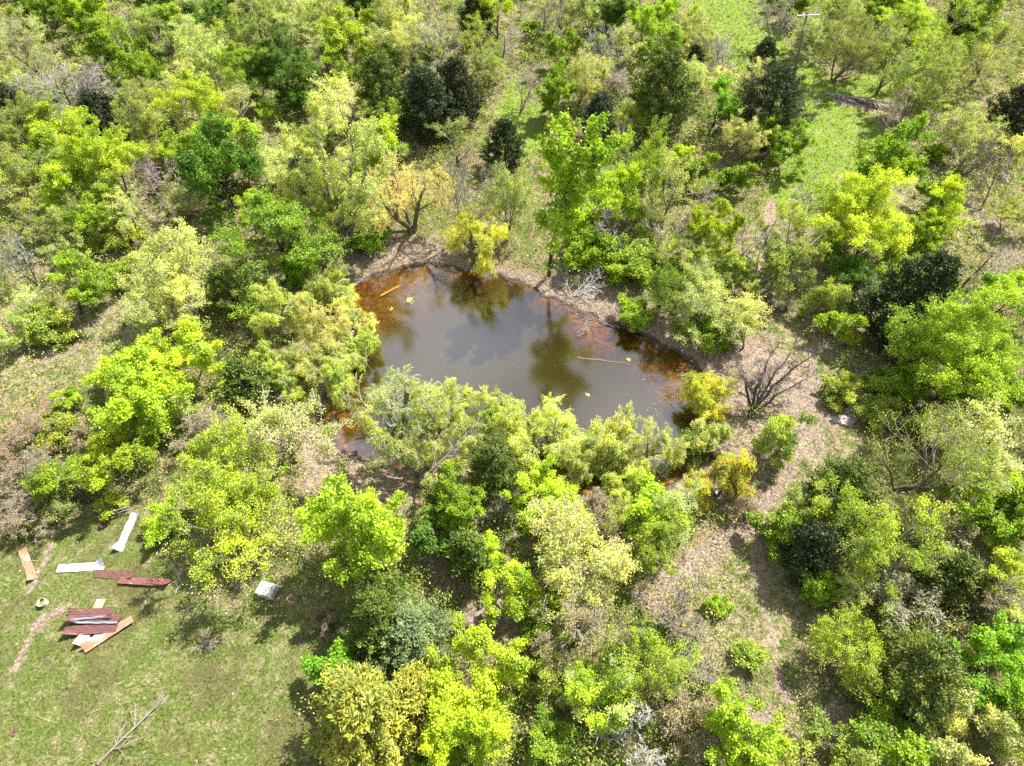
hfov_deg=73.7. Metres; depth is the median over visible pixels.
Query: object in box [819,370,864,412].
leafy bush
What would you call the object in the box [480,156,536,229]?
half leafed tree
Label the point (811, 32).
half leafed tree
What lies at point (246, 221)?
leafy tree
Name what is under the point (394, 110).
half leafed tree
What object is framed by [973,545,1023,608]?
leafy tree
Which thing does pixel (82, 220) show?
leafy tree
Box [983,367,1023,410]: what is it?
leafy tree
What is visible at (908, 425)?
leafy bush
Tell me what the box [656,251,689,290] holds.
leafy bush
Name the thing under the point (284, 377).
willow tree
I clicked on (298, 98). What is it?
leafy tree
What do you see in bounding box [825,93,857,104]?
dead log
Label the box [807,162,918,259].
leafy tree
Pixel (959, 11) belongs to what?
half leafed tree
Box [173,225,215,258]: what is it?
half leafed tree
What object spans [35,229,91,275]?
half leafed tree
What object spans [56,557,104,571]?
metal sheet
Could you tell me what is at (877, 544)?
half leafed tree
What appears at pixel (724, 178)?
leafy tree
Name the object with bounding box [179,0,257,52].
leafy tree
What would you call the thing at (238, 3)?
thicket bush
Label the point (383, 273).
fallen branch
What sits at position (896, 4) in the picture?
leafy tree
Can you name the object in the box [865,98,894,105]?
dead log
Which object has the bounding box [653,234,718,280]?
half leafed tree
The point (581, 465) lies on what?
willow tree
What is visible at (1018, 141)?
half leafed tree
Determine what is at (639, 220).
half leafed tree
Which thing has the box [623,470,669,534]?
leafy tree
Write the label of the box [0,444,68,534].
thicket bush
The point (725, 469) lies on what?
willow tree
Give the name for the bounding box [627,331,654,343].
fallen branch
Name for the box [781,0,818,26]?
leafy tree
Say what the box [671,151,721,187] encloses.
leafy tree
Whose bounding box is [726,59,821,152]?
cedar tree
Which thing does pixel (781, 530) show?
leafy tree
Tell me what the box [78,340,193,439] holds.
leafy tree
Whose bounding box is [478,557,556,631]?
leafy tree
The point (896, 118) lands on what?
bare tree
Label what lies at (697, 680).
thicket bush
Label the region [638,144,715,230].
half leafed tree
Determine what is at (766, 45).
cedar tree
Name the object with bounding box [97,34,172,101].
leafy tree
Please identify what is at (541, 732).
leafy tree
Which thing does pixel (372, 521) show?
leafy tree
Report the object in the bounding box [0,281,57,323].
half leafed tree
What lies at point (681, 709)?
thicket bush
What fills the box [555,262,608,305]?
dead brush
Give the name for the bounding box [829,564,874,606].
half leafed tree
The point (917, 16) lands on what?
leafy tree
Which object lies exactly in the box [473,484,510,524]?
thicket bush
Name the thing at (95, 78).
bare tree
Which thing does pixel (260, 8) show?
half leafed tree
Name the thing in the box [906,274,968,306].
cedar tree
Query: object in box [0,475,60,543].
thicket bush
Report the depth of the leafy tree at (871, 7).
97.34 m
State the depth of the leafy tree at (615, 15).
98.19 m
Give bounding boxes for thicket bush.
[0,394,69,483]
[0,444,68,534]
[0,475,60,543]
[3,474,77,542]
[69,424,113,454]
[132,234,172,258]
[143,250,181,286]
[167,392,244,464]
[210,0,250,26]
[300,600,338,638]
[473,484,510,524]
[583,486,646,571]
[591,66,631,100]
[652,675,726,765]
[674,621,719,693]
[717,480,768,522]
[764,285,796,310]
[848,559,949,635]
[853,274,905,312]
[893,497,979,591]
[925,551,1023,653]
[939,616,997,673]
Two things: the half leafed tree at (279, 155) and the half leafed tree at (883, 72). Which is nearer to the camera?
the half leafed tree at (279, 155)
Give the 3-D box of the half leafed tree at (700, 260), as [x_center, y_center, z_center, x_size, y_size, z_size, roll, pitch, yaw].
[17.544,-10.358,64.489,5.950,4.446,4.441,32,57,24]
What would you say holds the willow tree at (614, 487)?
on the ground at (660, 362)
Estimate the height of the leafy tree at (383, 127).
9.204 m
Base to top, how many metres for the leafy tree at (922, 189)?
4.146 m
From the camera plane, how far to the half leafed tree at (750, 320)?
59.54 m
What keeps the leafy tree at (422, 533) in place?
on the ground at (660, 362)
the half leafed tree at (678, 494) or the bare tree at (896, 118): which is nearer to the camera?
the half leafed tree at (678, 494)
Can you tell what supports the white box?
on the ground at (660, 362)
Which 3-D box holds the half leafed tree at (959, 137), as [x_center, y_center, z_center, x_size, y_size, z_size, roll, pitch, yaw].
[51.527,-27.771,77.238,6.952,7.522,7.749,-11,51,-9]
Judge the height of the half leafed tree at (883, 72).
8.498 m
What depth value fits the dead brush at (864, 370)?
58.56 m
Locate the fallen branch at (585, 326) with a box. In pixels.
[572,318,593,335]
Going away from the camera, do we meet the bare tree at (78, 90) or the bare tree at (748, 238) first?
the bare tree at (748, 238)
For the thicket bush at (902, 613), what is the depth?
44.68 m
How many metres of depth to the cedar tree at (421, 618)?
40.56 m
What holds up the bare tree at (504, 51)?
on the ground at (660, 362)
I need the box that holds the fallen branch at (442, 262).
[427,256,455,270]
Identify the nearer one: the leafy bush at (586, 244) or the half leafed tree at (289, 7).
the leafy bush at (586, 244)
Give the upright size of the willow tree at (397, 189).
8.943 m
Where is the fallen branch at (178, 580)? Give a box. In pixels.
[173,569,183,590]
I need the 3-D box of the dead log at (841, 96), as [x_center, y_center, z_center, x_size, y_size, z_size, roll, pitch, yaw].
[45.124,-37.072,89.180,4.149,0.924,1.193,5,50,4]
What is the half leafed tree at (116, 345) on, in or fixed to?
on the ground at (660, 362)
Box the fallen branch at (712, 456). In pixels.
[703,442,738,461]
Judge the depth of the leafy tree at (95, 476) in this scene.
49.64 m
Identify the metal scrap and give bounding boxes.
[9,729,14,735]
[98,517,106,527]
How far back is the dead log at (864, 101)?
88.46 m
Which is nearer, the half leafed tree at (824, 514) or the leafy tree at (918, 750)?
the leafy tree at (918, 750)
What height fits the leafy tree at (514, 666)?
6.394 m
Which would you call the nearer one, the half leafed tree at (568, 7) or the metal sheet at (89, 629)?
the metal sheet at (89, 629)
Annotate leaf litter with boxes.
[0,0,1023,764]
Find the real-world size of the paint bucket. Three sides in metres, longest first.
0.648 x 0.614 x 0.580 m
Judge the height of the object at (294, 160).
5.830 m
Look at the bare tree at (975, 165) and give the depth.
73.53 m
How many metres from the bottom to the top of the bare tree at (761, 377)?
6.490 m
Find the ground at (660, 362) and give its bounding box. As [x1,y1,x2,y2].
[0,0,1023,765]
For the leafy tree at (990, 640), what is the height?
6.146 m
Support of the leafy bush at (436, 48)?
on the ground at (660, 362)
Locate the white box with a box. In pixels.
[255,581,277,599]
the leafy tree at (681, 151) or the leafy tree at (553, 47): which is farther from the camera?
the leafy tree at (553, 47)
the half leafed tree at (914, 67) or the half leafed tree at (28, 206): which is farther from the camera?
the half leafed tree at (914, 67)
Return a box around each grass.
[0,0,1023,765]
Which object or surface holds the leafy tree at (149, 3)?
on the ground at (660, 362)
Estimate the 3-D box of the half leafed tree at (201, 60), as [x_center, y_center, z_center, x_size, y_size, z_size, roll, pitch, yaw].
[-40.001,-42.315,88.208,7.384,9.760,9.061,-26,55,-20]
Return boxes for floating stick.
[578,357,632,365]
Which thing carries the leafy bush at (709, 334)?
on the ground at (660, 362)
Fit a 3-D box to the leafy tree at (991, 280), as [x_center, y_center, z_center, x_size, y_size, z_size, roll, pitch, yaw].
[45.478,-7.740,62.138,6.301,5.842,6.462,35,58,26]
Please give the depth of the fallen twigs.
48.03 m
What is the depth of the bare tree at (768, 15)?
95.79 m
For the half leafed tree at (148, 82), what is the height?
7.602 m
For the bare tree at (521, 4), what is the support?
on the ground at (660, 362)
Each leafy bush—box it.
[0,146,62,186]
[16,299,78,350]
[23,410,80,457]
[39,90,67,105]
[61,0,102,21]
[95,214,147,250]
[101,254,140,287]
[140,495,188,548]
[232,85,258,102]
[288,120,341,154]
[339,222,390,254]
[344,136,409,177]
[405,29,445,56]
[519,19,545,37]
[519,594,567,646]
[561,225,618,271]
[591,242,655,286]
[608,223,669,266]
[616,292,658,332]
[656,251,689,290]
[666,308,746,356]
[673,427,709,464]
[702,593,735,618]
[731,637,769,674]
[798,556,852,607]
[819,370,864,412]
[823,241,886,294]
[849,393,905,436]
[854,681,905,721]
[859,363,925,406]
[867,249,928,292]
[899,407,968,448]
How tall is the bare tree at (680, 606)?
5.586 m
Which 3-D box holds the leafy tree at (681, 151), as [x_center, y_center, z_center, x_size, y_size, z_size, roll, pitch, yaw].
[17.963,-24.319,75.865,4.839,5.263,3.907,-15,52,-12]
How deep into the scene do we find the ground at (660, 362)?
52.85 m
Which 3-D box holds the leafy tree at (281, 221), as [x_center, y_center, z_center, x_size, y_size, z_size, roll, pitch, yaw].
[-20.755,-11.806,62.412,13.001,10.837,12.433,-20,53,-16]
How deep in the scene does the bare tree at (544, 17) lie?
96.07 m
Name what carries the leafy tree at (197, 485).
on the ground at (660, 362)
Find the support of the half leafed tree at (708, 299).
on the ground at (660, 362)
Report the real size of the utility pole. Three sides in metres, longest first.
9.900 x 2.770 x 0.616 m
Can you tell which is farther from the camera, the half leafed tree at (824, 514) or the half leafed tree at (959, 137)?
the half leafed tree at (959, 137)
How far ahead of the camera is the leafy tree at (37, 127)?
76.20 m
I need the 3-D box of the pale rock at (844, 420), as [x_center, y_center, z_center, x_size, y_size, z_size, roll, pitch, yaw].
[27.139,3.058,55.710,1.515,0.555,1.166,0,50,0]
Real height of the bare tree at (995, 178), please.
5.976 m
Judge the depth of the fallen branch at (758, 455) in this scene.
53.26 m
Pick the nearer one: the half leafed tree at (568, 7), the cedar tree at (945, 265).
the cedar tree at (945, 265)
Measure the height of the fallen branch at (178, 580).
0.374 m
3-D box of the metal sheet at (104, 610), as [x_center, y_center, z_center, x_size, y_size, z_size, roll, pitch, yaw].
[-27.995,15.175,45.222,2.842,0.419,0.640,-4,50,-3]
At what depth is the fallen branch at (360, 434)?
55.53 m
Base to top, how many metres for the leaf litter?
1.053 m
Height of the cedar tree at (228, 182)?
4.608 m
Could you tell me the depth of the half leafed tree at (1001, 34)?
88.58 m
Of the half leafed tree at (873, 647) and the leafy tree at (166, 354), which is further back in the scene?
the leafy tree at (166, 354)
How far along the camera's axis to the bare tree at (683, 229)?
65.70 m
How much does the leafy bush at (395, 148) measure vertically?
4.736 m
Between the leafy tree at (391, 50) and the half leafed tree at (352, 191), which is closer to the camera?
the half leafed tree at (352, 191)
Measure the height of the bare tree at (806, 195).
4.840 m
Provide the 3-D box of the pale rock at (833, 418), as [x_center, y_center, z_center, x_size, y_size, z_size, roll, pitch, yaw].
[26.395,2.996,55.772,0.885,0.353,0.818,32,57,24]
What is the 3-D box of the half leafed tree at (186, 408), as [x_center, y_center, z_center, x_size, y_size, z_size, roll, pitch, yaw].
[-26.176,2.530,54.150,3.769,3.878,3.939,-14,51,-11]
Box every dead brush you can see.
[190,627,218,653]
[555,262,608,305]
[570,299,619,328]
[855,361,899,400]
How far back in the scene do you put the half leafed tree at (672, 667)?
39.45 m
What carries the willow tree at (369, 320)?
on the ground at (660, 362)
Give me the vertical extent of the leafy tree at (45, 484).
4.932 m
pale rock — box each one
[829,416,837,423]
[837,414,854,425]
[848,413,859,421]
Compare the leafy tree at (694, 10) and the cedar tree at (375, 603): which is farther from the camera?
the leafy tree at (694, 10)
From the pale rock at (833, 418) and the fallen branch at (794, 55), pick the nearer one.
the pale rock at (833, 418)
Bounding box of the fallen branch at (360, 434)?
[345,425,378,441]
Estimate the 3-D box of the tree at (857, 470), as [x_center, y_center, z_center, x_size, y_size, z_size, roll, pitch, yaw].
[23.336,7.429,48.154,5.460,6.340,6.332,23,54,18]
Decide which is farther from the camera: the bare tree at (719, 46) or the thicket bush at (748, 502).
the bare tree at (719, 46)
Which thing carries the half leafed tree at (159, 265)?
on the ground at (660, 362)
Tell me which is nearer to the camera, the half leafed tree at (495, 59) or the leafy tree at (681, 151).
the leafy tree at (681, 151)
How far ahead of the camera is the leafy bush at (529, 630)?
43.90 m
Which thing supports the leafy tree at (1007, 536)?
on the ground at (660, 362)
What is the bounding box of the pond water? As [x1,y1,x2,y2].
[351,281,684,493]
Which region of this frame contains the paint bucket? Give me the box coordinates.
[36,598,48,606]
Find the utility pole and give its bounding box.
[793,11,820,72]
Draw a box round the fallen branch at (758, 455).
[746,445,768,463]
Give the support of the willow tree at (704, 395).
on the ground at (660, 362)
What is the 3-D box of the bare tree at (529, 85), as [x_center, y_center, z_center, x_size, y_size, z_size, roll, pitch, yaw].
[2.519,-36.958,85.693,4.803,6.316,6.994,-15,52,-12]
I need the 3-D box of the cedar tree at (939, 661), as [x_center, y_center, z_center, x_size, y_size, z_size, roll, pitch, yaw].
[23.534,16.861,40.096,6.858,7.215,6.887,-17,52,-14]
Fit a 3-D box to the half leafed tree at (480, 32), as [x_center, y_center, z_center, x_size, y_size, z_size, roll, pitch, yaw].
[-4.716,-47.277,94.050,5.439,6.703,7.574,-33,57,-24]
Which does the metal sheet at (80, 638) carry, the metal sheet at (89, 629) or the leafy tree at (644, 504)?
the metal sheet at (89, 629)
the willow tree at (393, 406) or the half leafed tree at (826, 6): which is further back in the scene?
the half leafed tree at (826, 6)
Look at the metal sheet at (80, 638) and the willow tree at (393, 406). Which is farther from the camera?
the willow tree at (393, 406)
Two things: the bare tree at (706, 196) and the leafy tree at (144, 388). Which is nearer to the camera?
the leafy tree at (144, 388)
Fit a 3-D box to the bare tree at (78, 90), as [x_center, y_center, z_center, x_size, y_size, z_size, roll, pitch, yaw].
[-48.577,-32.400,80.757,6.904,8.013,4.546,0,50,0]
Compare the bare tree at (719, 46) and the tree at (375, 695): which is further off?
the bare tree at (719, 46)
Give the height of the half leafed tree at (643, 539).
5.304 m
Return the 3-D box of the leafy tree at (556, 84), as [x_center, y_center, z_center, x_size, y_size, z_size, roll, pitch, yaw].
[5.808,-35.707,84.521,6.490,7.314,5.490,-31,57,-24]
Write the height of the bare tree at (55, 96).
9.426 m
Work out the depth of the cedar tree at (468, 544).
44.99 m
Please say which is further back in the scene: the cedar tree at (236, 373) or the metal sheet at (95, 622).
the cedar tree at (236, 373)
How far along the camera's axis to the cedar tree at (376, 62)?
81.16 m
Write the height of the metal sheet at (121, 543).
0.612 m
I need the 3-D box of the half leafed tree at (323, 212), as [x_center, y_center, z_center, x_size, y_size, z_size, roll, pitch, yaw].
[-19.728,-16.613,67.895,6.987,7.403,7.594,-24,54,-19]
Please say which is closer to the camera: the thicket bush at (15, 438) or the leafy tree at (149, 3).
the thicket bush at (15, 438)
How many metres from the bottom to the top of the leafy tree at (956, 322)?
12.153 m
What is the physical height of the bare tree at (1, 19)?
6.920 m
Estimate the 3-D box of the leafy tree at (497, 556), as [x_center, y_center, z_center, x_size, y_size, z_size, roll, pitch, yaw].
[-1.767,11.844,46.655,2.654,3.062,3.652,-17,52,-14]
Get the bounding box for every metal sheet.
[18,546,36,579]
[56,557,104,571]
[59,622,117,634]
[61,614,121,621]
[63,621,116,623]
[66,614,112,620]
[68,607,113,614]
[72,599,105,645]
[79,615,132,652]
[84,633,102,641]
[93,570,135,578]
[111,512,138,551]
[118,576,170,585]
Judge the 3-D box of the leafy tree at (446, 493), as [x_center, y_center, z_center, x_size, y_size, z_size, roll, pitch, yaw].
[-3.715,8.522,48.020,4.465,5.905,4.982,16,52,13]
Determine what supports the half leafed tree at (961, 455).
on the ground at (660, 362)
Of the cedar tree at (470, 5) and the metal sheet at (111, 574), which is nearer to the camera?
the metal sheet at (111, 574)
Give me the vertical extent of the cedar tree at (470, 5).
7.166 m
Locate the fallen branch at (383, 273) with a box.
[371,269,392,277]
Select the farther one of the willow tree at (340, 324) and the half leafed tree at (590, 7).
the half leafed tree at (590, 7)
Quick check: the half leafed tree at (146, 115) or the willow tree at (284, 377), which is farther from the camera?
the half leafed tree at (146, 115)
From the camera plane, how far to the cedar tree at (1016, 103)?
80.45 m
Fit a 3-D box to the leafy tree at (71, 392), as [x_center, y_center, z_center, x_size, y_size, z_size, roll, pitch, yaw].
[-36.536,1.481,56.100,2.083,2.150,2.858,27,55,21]
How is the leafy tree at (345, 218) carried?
on the ground at (660, 362)
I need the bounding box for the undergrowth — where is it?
[0,0,1023,765]
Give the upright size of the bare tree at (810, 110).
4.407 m
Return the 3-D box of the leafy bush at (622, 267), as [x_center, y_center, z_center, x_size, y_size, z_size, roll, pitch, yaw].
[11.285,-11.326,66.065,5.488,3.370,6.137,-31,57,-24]
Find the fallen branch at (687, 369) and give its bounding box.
[676,364,693,376]
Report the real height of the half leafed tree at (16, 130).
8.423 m
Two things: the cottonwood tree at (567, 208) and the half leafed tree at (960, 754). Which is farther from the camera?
the cottonwood tree at (567, 208)
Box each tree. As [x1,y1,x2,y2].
[0,2,56,88]
[0,15,30,53]
[0,58,62,103]
[0,81,26,135]
[0,91,64,148]
[0,130,59,207]
[0,229,40,285]
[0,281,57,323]
[0,309,29,357]
[2,186,63,246]
[3,0,58,38]
[8,54,116,124]
[12,185,97,243]
[16,451,91,524]
[17,0,61,31]
[18,100,97,171]
[22,157,86,233]
[23,15,51,46]
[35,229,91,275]
[41,105,149,203]
[43,248,126,313]
[49,382,83,411]
[50,0,119,42]
[60,177,139,256]
[66,76,120,130]
[66,410,162,521]
[71,13,135,77]
[73,86,131,144]
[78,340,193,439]
[79,55,115,99]
[91,336,125,400]
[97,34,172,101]
[98,183,165,234]
[109,75,165,142]
[110,2,177,65]
[111,8,143,51]
[111,271,211,351]
[117,216,214,314]
[121,314,226,403]
[123,56,207,121]
[126,0,175,20]
[131,1,182,57]
[131,149,187,204]
[135,67,251,179]
[137,193,180,240]
[147,144,169,169]
[157,127,214,180]
[157,172,213,218]
[158,438,296,592]
[161,394,204,438]
[165,401,268,504]
[166,11,229,89]
[169,0,197,38]
[172,109,264,234]
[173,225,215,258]
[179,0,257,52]
[183,469,252,523]
[198,261,266,324]
[203,0,269,64]
[206,161,236,196]
[207,186,353,336]
[208,354,276,411]
[214,383,355,494]
[215,41,289,127]
[215,117,286,181]
[219,82,268,138]
[225,0,289,43]
[231,187,272,234]
[240,19,321,106]
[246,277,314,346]
[247,337,287,378]
[256,134,294,193]
[261,70,398,254]
[263,9,317,54]
[270,168,348,237]
[270,361,306,402]
[273,227,327,296]
[275,0,333,43]
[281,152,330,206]
[282,83,315,119]
[285,329,369,385]
[291,299,352,351]
[292,470,408,586]
[294,0,349,36]
[298,636,369,710]
[301,256,359,309]
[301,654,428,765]
[302,24,345,73]
[312,6,378,71]
[319,43,361,91]
[319,71,383,125]
[320,354,355,410]
[330,295,379,334]
[331,195,358,230]
[337,112,403,205]
[337,570,419,675]
[341,329,381,372]
[341,363,444,470]
[343,0,387,28]
[354,48,406,120]
[356,146,459,236]
[357,13,432,71]
[358,378,497,488]
[362,89,416,135]
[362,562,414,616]
[362,591,455,683]
[368,0,417,35]
[376,37,409,72]
[388,661,444,750]
[396,65,465,146]
[399,63,437,111]
[407,11,462,70]
[408,376,479,434]
[410,490,455,557]
[412,735,464,765]
[418,688,513,765]
[421,459,487,536]
[423,115,485,166]
[423,611,535,742]
[429,55,488,129]
[435,520,496,591]
[440,145,502,237]
[441,201,509,280]
[453,9,503,55]
[455,0,492,38]
[457,0,514,41]
[464,430,530,505]
[468,37,509,90]
[473,383,529,441]
[473,529,506,578]
[477,117,528,171]
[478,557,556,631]
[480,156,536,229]
[481,392,591,470]
[499,453,578,536]
[500,24,527,71]
[509,59,549,112]
[513,0,527,20]
[523,491,642,624]
[526,703,577,765]
[529,580,648,680]
[532,108,628,276]
[532,624,575,701]
[533,56,578,130]
[535,0,567,52]
[535,485,600,561]
[536,0,594,34]
[537,26,585,74]
[551,653,635,737]
[552,440,595,486]
[559,636,643,726]
[566,42,615,104]
[573,209,604,232]
[574,160,645,231]
[575,0,615,31]
[577,90,618,143]
[578,399,643,477]
[582,19,627,61]
[589,22,647,72]
[590,697,667,765]
[593,0,630,34]
[593,205,622,252]
[594,109,633,140]
[596,619,703,716]
[599,471,632,514]
[601,493,684,578]
[609,115,672,203]
[610,95,657,133]
[618,0,679,51]
[619,45,704,138]
[622,187,670,233]
[622,464,674,516]
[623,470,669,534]
[626,152,673,194]
[629,416,690,475]
[629,609,684,667]
[631,498,697,565]
[634,22,694,74]
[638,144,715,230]
[642,212,693,253]
[642,468,706,552]
[643,253,697,315]
[652,577,707,645]
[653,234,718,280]
[658,0,681,7]
[660,143,694,181]
[669,247,772,351]
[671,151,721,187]
[672,3,708,44]
[677,370,742,420]
[678,243,729,287]
[680,7,721,54]
[680,43,706,72]
[681,52,731,105]
[681,417,736,471]
[683,196,746,275]
[683,449,757,512]
[691,186,717,213]
[698,72,743,135]
[701,676,794,765]
[703,31,736,74]
[714,161,760,189]
[716,249,763,295]
[719,298,766,349]
[722,108,771,162]
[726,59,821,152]
[726,227,773,256]
[730,334,827,418]
[732,56,772,96]
[738,199,839,311]
[742,0,795,42]
[744,499,802,563]
[745,35,780,74]
[749,407,821,471]
[753,114,817,181]
[762,733,803,765]
[765,0,782,11]
[777,515,848,588]
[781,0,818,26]
[781,484,853,527]
[790,8,848,59]
[791,174,828,220]
[795,98,819,123]
[796,268,856,315]
[798,449,888,534]
[800,705,900,765]
[806,603,907,707]
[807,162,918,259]
[809,469,958,620]
[813,311,869,345]
[814,0,898,81]
[816,0,865,40]
[820,0,880,38]
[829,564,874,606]
[844,111,942,211]
[844,247,965,359]
[846,698,938,765]
[850,616,979,740]
[854,27,926,94]
[861,397,1014,563]
[866,0,909,33]
[870,0,948,71]
[879,85,914,133]
[880,242,908,263]
[882,47,962,121]
[883,283,1023,404]
[901,387,1023,492]
[902,21,929,34]
[903,211,951,256]
[904,41,941,73]
[904,667,1011,765]
[905,332,949,366]
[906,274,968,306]
[914,28,1008,104]
[915,170,964,212]
[915,544,989,609]
[918,173,979,237]
[919,108,955,152]
[922,143,953,163]
[925,347,1015,417]
[927,294,974,317]
[930,437,1023,552]
[931,0,987,48]
[932,99,1009,164]
[942,0,991,36]
[943,609,1023,714]
[948,133,1008,189]
[949,26,994,66]
[955,0,1006,43]
[958,243,1020,285]
[963,266,1023,321]
[970,21,1023,80]
[973,156,1015,209]
[973,477,1023,547]
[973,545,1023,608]
[975,322,1016,345]
[979,183,1023,237]
[982,82,1023,142]
[982,596,1023,643]
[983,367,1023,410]
[985,686,1023,765]
[992,20,1007,38]
[993,133,1023,172]
[1007,411,1023,451]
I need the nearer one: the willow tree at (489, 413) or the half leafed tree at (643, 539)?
the half leafed tree at (643, 539)
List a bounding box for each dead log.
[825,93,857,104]
[833,93,861,98]
[840,94,871,100]
[858,99,889,109]
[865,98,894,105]
[875,102,912,110]
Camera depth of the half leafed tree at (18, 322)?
58.94 m
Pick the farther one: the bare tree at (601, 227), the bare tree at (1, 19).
the bare tree at (1, 19)
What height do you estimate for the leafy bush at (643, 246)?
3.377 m
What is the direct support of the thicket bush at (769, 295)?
on the ground at (660, 362)
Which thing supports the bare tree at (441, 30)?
on the ground at (660, 362)
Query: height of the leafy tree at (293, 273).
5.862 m
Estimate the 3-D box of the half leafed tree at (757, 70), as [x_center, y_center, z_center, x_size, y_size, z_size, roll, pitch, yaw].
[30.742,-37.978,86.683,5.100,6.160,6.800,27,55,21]
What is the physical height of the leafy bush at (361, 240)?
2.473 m
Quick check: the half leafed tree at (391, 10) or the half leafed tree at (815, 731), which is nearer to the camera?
the half leafed tree at (815, 731)
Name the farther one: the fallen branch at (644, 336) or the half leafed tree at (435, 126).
the half leafed tree at (435, 126)
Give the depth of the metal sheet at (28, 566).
47.87 m
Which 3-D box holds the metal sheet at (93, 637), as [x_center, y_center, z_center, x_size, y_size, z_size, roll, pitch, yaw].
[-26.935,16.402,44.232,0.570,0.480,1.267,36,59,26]
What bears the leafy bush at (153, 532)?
on the ground at (660, 362)
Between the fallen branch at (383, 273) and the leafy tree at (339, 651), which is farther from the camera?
the fallen branch at (383, 273)
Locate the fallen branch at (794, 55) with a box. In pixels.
[780,51,812,59]
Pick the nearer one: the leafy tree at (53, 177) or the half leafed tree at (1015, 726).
the half leafed tree at (1015, 726)
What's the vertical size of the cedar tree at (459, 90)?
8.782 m
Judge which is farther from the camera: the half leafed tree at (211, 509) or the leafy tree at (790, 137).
the leafy tree at (790, 137)
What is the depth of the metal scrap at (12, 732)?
40.73 m
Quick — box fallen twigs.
[0,3,1023,765]
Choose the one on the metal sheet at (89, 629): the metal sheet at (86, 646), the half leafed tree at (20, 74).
the metal sheet at (86, 646)
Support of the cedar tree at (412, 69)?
on the ground at (660, 362)
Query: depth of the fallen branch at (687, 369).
60.07 m
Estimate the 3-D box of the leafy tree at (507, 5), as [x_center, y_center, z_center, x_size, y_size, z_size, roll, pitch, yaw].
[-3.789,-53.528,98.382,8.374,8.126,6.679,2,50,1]
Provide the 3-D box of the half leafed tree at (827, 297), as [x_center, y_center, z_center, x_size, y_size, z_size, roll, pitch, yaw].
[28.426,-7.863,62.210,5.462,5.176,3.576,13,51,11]
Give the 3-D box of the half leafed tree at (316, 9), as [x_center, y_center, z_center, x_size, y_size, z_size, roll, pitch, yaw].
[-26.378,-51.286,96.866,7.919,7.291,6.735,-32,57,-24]
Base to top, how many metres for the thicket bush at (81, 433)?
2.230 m
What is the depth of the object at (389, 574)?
44.03 m
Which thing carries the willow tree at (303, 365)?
on the ground at (660, 362)
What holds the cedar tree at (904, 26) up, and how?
on the ground at (660, 362)
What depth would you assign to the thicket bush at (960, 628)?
43.63 m
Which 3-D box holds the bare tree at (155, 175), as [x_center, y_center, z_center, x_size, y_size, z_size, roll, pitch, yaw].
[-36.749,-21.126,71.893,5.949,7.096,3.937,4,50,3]
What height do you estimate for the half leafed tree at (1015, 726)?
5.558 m
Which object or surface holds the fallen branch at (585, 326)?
in the pond water
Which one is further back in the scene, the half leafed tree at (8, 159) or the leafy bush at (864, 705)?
the half leafed tree at (8, 159)
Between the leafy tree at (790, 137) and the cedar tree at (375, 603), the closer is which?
the cedar tree at (375, 603)
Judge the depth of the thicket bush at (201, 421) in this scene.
53.27 m
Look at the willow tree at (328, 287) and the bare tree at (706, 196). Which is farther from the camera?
the bare tree at (706, 196)
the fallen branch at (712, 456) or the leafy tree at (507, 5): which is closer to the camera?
the fallen branch at (712, 456)
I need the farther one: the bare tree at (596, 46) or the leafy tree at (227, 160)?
the bare tree at (596, 46)
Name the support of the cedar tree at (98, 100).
on the ground at (660, 362)
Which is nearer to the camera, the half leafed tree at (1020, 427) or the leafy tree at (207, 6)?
the half leafed tree at (1020, 427)
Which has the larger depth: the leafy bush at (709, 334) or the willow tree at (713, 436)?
the leafy bush at (709, 334)
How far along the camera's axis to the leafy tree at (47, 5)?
98.94 m
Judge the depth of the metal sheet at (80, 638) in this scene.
44.46 m
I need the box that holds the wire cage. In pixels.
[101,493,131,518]
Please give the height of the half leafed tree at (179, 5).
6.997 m
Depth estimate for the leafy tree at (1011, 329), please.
59.04 m
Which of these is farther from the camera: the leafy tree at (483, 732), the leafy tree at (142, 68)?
the leafy tree at (142, 68)
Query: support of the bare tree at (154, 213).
on the ground at (660, 362)
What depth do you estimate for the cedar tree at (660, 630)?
42.31 m
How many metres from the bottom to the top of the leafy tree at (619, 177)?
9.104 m
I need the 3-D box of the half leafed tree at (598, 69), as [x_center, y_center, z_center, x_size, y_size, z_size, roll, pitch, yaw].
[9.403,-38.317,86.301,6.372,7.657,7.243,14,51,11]
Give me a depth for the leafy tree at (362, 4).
100.62 m
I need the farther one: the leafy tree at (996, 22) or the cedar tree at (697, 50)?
the leafy tree at (996, 22)
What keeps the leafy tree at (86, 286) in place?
on the ground at (660, 362)
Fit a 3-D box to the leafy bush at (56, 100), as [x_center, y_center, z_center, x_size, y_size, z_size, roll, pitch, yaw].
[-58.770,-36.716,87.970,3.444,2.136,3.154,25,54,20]
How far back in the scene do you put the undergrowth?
63.05 m
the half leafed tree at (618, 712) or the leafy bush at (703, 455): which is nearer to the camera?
the half leafed tree at (618, 712)
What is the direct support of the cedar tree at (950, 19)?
on the ground at (660, 362)
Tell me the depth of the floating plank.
66.91 m
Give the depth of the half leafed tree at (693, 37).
92.08 m
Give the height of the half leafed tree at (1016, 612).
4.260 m
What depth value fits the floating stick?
61.05 m
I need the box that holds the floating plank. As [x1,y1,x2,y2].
[381,285,398,295]
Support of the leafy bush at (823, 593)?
on the ground at (660, 362)
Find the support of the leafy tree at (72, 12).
on the ground at (660, 362)
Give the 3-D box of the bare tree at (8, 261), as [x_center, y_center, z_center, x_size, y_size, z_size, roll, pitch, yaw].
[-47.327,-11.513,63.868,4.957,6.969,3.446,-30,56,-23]

